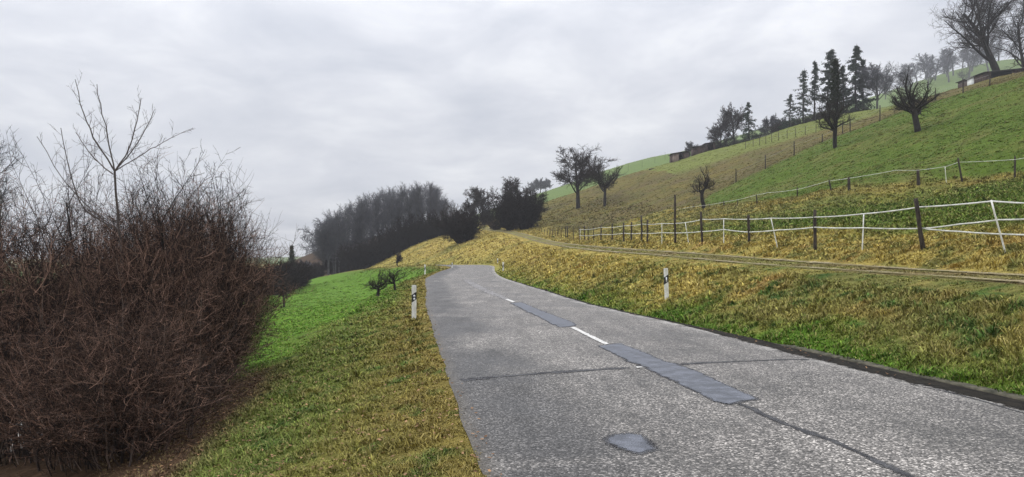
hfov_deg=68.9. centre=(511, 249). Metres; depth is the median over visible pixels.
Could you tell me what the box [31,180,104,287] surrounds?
sapling
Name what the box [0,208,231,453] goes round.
thicket shrub
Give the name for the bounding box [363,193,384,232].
forest tree
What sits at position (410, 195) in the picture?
forest tree
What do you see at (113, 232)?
thicket shrub
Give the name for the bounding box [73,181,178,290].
sapling
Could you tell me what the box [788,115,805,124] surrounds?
ridge shrub
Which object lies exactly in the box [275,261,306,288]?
hedge shrub
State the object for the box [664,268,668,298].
marker post
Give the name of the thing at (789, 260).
farm track
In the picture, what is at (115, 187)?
sapling
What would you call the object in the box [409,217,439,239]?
hedge shrub
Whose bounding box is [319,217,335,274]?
forest tree
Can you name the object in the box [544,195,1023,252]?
paddock fence
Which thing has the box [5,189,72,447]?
sapling
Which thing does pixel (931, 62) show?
bare tree
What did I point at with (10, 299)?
thicket shrub
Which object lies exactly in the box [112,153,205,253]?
sapling
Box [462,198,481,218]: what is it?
bare tree
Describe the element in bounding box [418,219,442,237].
hedge shrub
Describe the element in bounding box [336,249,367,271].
hedge shrub
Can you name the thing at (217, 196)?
sapling
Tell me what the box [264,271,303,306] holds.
young tree
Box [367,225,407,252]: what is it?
hedge shrub
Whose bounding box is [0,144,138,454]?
thicket shrub
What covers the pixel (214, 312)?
thicket shrub
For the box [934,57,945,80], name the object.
bare tree
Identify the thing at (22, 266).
sapling
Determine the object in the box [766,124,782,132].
ridge shrub
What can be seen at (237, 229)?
sapling
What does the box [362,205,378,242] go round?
forest tree
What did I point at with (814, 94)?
conifer tree
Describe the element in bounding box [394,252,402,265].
young tree
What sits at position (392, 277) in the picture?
orchard tree
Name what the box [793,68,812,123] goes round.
conifer tree
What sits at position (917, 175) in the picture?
paddock fence
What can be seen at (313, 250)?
bare tree
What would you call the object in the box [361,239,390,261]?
hedge shrub
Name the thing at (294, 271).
hedge shrub
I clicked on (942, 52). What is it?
bare tree
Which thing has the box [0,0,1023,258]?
sky
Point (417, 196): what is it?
forest tree
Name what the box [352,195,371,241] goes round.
forest tree
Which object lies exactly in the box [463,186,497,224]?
bare tree
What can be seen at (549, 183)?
bare tree
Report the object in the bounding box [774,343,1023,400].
kerb
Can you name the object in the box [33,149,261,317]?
thicket shrub
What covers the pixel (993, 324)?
bank grass
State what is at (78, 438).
thicket shrub
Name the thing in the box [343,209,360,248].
forest tree
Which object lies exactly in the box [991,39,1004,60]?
bare tree
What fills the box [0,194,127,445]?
thicket shrub
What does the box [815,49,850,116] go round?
conifer tree
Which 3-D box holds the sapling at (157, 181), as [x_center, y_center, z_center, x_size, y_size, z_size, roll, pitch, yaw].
[-6.314,0.601,13.487,1.745,4.597,1.027,0,0,-21]
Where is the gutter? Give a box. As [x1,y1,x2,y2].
[511,280,1023,409]
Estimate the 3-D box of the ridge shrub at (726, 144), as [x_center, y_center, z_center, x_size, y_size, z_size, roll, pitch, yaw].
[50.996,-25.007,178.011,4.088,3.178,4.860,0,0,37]
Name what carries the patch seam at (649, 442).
on the road
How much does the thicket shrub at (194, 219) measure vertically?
4.651 m
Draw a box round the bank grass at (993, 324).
[495,113,1023,395]
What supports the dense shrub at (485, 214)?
on the ground at (628, 169)
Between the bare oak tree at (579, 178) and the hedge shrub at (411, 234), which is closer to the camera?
the bare oak tree at (579, 178)
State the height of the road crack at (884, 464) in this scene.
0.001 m
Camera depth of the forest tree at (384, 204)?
173.88 m
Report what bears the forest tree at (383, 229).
on the ground at (628, 169)
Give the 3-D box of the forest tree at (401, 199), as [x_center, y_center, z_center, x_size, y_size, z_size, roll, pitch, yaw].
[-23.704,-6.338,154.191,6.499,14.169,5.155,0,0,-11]
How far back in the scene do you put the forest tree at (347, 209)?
157.55 m
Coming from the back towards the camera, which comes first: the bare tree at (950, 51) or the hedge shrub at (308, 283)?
the bare tree at (950, 51)
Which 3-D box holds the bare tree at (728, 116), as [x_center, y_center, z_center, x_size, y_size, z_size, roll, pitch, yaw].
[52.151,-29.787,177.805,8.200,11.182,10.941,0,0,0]
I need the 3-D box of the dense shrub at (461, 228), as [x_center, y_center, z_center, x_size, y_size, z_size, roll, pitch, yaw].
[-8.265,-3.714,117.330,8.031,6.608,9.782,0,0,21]
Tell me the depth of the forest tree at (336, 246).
154.39 m
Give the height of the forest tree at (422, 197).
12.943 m
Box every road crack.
[460,367,629,380]
[675,359,808,364]
[734,402,913,476]
[912,384,1023,412]
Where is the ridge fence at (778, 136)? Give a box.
[745,125,812,147]
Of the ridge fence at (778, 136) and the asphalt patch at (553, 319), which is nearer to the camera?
the asphalt patch at (553, 319)
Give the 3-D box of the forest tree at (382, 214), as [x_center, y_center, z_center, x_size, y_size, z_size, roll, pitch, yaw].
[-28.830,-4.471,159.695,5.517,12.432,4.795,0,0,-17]
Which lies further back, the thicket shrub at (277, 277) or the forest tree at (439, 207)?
the forest tree at (439, 207)
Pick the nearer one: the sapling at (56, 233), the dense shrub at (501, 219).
the sapling at (56, 233)
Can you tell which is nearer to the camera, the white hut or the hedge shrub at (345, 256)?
the white hut
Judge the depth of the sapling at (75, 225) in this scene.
13.28 m
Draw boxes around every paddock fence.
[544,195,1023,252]
[682,156,1022,208]
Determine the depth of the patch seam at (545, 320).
18.06 m
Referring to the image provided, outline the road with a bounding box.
[425,265,1023,476]
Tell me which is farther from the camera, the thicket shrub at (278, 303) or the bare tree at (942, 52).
the bare tree at (942, 52)
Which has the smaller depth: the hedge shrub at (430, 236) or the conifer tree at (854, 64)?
the hedge shrub at (430, 236)
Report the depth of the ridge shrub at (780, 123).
173.45 m
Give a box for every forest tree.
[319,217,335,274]
[322,215,348,273]
[327,211,350,272]
[333,204,358,269]
[334,209,357,249]
[336,203,354,247]
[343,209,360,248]
[346,197,371,242]
[347,205,368,240]
[348,212,362,246]
[349,196,376,244]
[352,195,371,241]
[352,207,369,243]
[356,197,381,239]
[362,197,385,239]
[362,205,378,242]
[363,191,377,240]
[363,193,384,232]
[366,195,391,233]
[368,203,387,236]
[377,201,394,240]
[378,190,389,230]
[381,187,403,233]
[384,197,397,232]
[385,185,411,231]
[385,188,395,221]
[388,183,405,226]
[396,183,424,216]
[398,189,415,223]
[398,197,417,224]
[404,184,425,219]
[411,194,425,220]
[412,181,426,222]
[421,182,438,216]
[423,185,443,208]
[423,190,437,217]
[431,191,445,213]
[434,200,447,217]
[438,193,451,216]
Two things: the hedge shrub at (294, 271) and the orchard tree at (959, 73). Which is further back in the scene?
the orchard tree at (959, 73)
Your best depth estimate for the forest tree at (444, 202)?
157.02 m
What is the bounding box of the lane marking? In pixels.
[571,327,607,343]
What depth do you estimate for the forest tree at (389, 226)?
154.89 m
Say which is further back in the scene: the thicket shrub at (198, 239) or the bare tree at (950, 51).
the bare tree at (950, 51)
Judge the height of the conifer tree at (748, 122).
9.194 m
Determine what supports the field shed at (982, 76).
on the ground at (628, 169)
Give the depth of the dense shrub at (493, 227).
134.86 m
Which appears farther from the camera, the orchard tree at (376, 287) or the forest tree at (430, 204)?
the forest tree at (430, 204)
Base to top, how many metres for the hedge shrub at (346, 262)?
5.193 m
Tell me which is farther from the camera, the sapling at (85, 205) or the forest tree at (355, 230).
the forest tree at (355, 230)
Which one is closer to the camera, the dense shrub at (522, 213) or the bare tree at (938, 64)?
the dense shrub at (522, 213)
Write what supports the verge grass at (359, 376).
on the ground at (628, 169)
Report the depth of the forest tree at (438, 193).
160.70 m
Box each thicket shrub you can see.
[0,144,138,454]
[0,187,149,464]
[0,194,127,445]
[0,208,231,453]
[0,210,193,466]
[0,294,218,475]
[0,333,240,476]
[10,195,168,298]
[23,282,263,453]
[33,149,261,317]
[41,186,267,356]
[43,136,298,388]
[64,220,282,422]
[74,169,286,407]
[75,159,296,384]
[88,188,297,367]
[137,225,316,396]
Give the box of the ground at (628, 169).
[0,59,1023,476]
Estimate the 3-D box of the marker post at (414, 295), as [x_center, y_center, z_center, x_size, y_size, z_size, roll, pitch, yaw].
[-2.346,1.486,17.897,0.122,1.282,0.100,0,0,0]
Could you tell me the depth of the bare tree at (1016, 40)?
148.43 m
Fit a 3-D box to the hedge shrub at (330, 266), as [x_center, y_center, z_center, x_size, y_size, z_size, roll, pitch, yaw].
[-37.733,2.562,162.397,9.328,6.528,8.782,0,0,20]
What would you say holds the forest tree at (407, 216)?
on the ground at (628, 169)
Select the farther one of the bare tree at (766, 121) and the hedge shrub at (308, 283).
the bare tree at (766, 121)
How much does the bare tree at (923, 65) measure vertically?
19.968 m
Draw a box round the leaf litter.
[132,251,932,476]
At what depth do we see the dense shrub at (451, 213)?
139.86 m
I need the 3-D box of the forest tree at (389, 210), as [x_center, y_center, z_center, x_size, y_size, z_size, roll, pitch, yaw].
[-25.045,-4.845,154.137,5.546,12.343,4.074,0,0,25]
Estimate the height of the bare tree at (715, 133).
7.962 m
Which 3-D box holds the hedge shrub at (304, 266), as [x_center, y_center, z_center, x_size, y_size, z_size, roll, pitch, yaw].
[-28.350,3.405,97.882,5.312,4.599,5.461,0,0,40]
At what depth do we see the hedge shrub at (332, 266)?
160.93 m
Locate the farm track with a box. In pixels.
[488,227,1023,282]
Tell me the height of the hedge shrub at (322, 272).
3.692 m
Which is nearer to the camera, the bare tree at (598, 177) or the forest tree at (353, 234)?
the bare tree at (598, 177)
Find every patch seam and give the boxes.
[510,303,576,326]
[598,343,758,404]
[603,432,660,454]
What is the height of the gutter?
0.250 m
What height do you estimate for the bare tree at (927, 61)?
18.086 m
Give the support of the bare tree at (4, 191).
on the ground at (628, 169)
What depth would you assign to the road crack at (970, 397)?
8.03 m
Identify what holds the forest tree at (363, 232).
on the ground at (628, 169)
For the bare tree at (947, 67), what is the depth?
481.61 m
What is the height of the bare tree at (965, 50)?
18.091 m
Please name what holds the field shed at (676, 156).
on the ground at (628, 169)
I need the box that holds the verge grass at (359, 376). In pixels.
[91,264,489,476]
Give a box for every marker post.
[412,285,416,319]
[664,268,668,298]
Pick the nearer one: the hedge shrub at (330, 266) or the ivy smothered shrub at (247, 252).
the ivy smothered shrub at (247, 252)
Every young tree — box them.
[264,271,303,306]
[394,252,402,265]
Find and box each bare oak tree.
[550,144,616,208]
[927,0,1023,77]
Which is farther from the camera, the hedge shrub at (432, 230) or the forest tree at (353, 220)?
the forest tree at (353, 220)
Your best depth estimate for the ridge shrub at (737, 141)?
175.39 m
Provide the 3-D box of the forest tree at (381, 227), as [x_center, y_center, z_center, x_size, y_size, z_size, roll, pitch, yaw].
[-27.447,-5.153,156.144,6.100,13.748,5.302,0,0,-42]
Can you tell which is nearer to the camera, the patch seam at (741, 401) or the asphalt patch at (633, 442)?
the asphalt patch at (633, 442)
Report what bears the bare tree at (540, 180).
on the ground at (628, 169)
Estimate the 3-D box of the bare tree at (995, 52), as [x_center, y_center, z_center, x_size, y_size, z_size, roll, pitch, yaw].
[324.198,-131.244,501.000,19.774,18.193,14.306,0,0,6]
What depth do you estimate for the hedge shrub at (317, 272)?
139.61 m
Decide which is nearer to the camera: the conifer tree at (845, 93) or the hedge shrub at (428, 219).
the hedge shrub at (428, 219)
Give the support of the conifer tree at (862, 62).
on the ground at (628, 169)
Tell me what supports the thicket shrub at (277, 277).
on the ground at (628, 169)
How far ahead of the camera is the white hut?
136.79 m
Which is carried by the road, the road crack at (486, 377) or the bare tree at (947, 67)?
the road crack at (486, 377)
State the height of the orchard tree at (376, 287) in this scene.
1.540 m
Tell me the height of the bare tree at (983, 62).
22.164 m
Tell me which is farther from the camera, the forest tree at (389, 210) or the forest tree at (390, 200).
the forest tree at (390, 200)
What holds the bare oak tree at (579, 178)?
on the ground at (628, 169)
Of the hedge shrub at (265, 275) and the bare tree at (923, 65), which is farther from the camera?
the bare tree at (923, 65)
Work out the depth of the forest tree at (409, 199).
154.68 m
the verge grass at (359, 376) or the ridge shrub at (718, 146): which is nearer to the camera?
the verge grass at (359, 376)
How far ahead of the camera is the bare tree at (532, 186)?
393.61 m
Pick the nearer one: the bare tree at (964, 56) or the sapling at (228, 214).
the sapling at (228, 214)
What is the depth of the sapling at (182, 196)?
13.12 m
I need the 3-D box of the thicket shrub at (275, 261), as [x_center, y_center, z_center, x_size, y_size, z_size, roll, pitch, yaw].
[-6.379,0.462,14.707,4.194,4.643,3.952,0,0,-9]
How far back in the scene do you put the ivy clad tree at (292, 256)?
95.95 m
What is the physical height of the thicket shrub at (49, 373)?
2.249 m
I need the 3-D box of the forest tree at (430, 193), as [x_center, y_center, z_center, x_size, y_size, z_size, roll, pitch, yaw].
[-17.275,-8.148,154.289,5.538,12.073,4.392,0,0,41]
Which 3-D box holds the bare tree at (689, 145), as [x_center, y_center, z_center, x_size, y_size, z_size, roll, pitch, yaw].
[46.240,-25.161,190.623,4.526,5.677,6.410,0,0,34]
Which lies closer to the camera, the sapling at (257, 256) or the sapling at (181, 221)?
the sapling at (181, 221)
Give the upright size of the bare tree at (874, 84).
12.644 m
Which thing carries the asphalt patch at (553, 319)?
on the road
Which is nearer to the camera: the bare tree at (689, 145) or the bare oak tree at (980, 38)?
the bare oak tree at (980, 38)
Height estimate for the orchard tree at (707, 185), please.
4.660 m
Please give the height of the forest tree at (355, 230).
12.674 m
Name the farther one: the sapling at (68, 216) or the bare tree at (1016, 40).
the bare tree at (1016, 40)
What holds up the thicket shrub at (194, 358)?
on the ground at (628, 169)
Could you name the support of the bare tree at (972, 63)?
on the ground at (628, 169)
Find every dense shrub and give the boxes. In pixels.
[429,206,488,243]
[438,198,478,224]
[474,206,496,224]
[485,219,500,229]
[487,187,518,230]
[497,189,549,229]
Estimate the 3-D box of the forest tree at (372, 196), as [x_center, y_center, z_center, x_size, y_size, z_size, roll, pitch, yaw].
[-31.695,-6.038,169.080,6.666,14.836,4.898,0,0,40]
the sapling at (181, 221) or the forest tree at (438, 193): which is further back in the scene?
the forest tree at (438, 193)
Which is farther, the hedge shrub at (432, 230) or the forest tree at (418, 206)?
the forest tree at (418, 206)
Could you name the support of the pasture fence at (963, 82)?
on the ground at (628, 169)
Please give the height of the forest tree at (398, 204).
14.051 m
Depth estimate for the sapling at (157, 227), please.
11.75 m
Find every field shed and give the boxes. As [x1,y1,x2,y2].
[668,150,690,162]
[689,144,706,155]
[702,141,716,151]
[956,68,1023,87]
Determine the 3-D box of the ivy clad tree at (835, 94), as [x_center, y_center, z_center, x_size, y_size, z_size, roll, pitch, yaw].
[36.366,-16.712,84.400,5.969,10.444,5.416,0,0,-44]
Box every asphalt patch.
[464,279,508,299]
[511,302,574,326]
[600,343,754,403]
[608,433,651,451]
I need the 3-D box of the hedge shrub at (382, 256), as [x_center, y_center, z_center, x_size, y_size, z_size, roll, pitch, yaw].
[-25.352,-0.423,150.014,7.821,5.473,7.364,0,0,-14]
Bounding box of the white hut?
[965,77,973,85]
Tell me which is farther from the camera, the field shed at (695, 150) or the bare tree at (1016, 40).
the field shed at (695, 150)
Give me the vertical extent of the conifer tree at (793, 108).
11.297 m
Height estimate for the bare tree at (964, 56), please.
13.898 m
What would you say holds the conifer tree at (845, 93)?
on the ground at (628, 169)
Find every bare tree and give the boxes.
[0,129,49,261]
[297,218,363,273]
[298,219,355,266]
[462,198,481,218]
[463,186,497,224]
[490,176,546,204]
[528,182,538,193]
[532,177,548,192]
[539,178,553,188]
[581,155,628,205]
[685,141,698,155]
[706,119,738,147]
[717,102,752,139]
[758,113,778,135]
[851,62,906,108]
[897,63,915,101]
[908,63,927,85]
[911,53,932,78]
[917,55,936,78]
[919,65,936,85]
[920,54,930,77]
[925,55,936,81]
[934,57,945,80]
[936,53,953,81]
[937,48,955,65]
[943,47,965,75]
[951,47,981,77]
[957,46,969,67]
[957,49,969,66]
[966,0,1023,68]
[971,43,990,70]
[980,44,1003,67]
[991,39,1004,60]
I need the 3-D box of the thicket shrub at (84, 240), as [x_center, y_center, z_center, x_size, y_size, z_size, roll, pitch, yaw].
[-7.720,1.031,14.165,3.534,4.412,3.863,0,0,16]
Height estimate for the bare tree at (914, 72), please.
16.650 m
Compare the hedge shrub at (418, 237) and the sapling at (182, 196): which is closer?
the sapling at (182, 196)
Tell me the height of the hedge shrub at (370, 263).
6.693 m
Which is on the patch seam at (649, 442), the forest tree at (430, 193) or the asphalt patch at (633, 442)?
the asphalt patch at (633, 442)
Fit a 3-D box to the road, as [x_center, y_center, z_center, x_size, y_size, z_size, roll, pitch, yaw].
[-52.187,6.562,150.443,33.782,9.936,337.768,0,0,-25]
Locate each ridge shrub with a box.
[710,139,728,148]
[718,139,731,147]
[731,139,740,145]
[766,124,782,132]
[773,120,797,130]
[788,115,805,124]
[804,111,823,121]
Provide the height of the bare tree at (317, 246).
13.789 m
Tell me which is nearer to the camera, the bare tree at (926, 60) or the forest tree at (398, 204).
the forest tree at (398, 204)
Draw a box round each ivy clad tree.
[288,244,311,284]
[810,56,862,147]
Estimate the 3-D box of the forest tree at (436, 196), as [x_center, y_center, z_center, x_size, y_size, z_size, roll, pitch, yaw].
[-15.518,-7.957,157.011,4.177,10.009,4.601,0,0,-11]
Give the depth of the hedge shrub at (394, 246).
149.17 m
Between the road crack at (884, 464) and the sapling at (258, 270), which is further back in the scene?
the sapling at (258, 270)
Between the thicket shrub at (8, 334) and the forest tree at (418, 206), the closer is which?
the thicket shrub at (8, 334)
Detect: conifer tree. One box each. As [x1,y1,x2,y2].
[737,102,765,141]
[774,94,802,130]
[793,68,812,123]
[805,61,821,120]
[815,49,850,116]
[834,65,856,114]
[843,44,878,112]
[850,58,875,112]
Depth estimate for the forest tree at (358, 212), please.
157.91 m
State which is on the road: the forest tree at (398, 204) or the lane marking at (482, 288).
the lane marking at (482, 288)
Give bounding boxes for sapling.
[0,206,73,453]
[1,125,105,305]
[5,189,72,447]
[22,176,98,303]
[28,165,110,292]
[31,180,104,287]
[37,71,194,297]
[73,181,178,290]
[111,144,204,308]
[111,156,212,266]
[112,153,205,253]
[124,174,202,279]
[126,147,240,280]
[188,160,248,372]
[195,187,249,257]
[198,197,273,272]
[221,211,277,289]
[235,240,272,374]
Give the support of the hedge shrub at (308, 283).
on the ground at (628, 169)
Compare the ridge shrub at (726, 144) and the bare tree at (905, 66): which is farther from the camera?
the bare tree at (905, 66)
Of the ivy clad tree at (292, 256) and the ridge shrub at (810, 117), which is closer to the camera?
the ivy clad tree at (292, 256)
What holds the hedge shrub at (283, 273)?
on the ground at (628, 169)
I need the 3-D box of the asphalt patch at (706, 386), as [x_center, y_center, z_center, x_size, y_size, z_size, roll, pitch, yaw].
[2.028,1.588,10.193,0.716,0.001,5.099,0,0,-10]
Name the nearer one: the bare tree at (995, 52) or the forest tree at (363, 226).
the forest tree at (363, 226)
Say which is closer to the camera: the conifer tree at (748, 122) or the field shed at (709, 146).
the conifer tree at (748, 122)
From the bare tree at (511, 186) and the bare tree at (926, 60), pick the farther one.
the bare tree at (926, 60)
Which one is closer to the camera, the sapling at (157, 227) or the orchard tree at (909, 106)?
the sapling at (157, 227)
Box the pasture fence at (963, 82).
[735,71,990,181]
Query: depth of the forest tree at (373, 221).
153.88 m
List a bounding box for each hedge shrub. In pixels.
[248,267,277,295]
[266,262,296,294]
[270,258,305,293]
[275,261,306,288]
[285,260,316,285]
[294,261,315,286]
[308,262,329,276]
[310,264,322,278]
[319,251,341,274]
[320,256,344,273]
[333,241,380,272]
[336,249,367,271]
[337,252,360,271]
[340,238,384,268]
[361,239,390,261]
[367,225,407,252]
[367,234,404,260]
[380,231,417,253]
[393,221,424,246]
[395,209,445,240]
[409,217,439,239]
[409,225,425,243]
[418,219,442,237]
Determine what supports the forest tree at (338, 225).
on the ground at (628, 169)
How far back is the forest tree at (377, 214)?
155.26 m
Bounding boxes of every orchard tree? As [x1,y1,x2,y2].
[363,269,388,296]
[381,268,406,289]
[688,164,715,207]
[886,67,947,131]
[956,67,970,79]
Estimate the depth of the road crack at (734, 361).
10.62 m
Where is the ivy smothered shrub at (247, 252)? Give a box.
[144,161,281,389]
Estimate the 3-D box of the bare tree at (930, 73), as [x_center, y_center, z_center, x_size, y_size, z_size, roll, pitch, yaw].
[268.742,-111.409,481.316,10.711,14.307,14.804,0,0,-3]
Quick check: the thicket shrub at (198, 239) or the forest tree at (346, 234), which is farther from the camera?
the forest tree at (346, 234)

